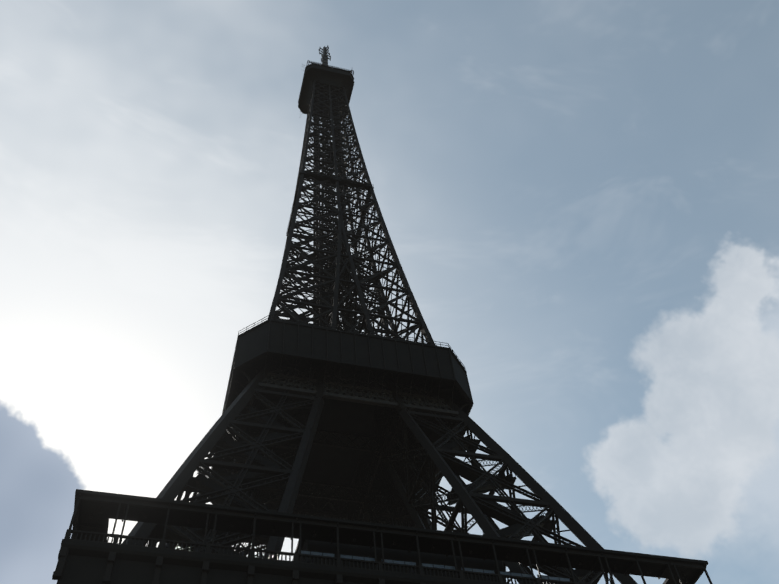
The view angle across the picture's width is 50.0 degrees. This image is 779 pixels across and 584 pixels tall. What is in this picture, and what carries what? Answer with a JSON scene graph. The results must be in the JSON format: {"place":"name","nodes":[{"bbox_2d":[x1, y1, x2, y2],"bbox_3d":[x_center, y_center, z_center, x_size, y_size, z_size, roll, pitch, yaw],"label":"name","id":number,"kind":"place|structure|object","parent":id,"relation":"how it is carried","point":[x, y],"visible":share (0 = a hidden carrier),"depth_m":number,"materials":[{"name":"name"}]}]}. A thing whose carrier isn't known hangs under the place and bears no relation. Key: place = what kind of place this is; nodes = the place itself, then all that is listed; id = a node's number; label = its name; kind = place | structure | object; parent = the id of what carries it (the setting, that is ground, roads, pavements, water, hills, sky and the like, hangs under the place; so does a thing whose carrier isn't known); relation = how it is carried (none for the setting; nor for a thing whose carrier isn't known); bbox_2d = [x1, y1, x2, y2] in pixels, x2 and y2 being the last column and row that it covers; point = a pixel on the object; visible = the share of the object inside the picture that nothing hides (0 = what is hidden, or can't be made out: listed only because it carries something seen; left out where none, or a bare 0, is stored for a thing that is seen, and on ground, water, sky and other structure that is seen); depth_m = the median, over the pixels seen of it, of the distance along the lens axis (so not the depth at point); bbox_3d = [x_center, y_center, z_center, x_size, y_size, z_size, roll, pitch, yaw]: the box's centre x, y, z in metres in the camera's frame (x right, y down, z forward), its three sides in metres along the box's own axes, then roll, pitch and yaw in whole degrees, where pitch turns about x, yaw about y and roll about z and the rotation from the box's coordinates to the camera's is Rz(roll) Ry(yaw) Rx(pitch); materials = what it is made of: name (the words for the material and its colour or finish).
{"place":"outdoors","nodes":[
{"label":"outdoors","id":0,"kind":"place"},
{"bbox_2d":[232,366,458,526],"bbox_3d":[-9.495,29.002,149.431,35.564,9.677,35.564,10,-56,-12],"label":"tower edge girder","id":1,"kind":"object","parent":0,"point":[371,399],"visible":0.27,"depth_m":140.62,"materials":[{"name":"black metal"}]},
{"bbox_2d":[71,60,688,583],"bbox_3d":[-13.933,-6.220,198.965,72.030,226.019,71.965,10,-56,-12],"label":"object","id":2,"kind":"object","parent":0,"point":[201,484],"visible":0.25,"depth_m":126.77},
{"bbox_2d":[57,63,707,583],"bbox_3d":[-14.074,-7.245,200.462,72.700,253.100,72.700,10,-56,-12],"label":"tower platforms","id":3,"kind":"object","parent":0,"point":[85,563],"visible":0.6,"depth_m":96.23,"materials":[{"name":"black metal"}]},
{"bbox_2d":[0,0,778,583],"label":"sky","id":4,"kind":"structure","parent":0,"point":[577,199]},
{"label":"ground","id":5,"kind":"structure","parent":0,"visible":0},
{"bbox_2d":[52,80,712,583],"bbox_3d":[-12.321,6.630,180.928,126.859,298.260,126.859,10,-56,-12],"label":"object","id":6,"kind":"object","parent":5,"relation":"on","point":[358,504],"visible":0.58,"depth_m":131.78,"materials":[{"name":"black metal"}]},
{"bbox_2d":[302,45,352,76],"bbox_3d":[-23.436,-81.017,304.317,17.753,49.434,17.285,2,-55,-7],"label":"antenna mast","id":7,"kind":"object","parent":6,"relation":"on","point":[324,58],"visible":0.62,"depth_m":314.94,"materials":[{"name":"grey metal"}]},
{"bbox_2d":[301,551,569,581],"bbox_3d":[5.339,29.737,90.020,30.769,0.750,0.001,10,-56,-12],"label":"first floor wind screens","id":8,"kind":"object","parent":6,"relation":"attached to","point":[428,565],"visible":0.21,"depth_m":90.03,"materials":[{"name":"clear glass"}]}
]}

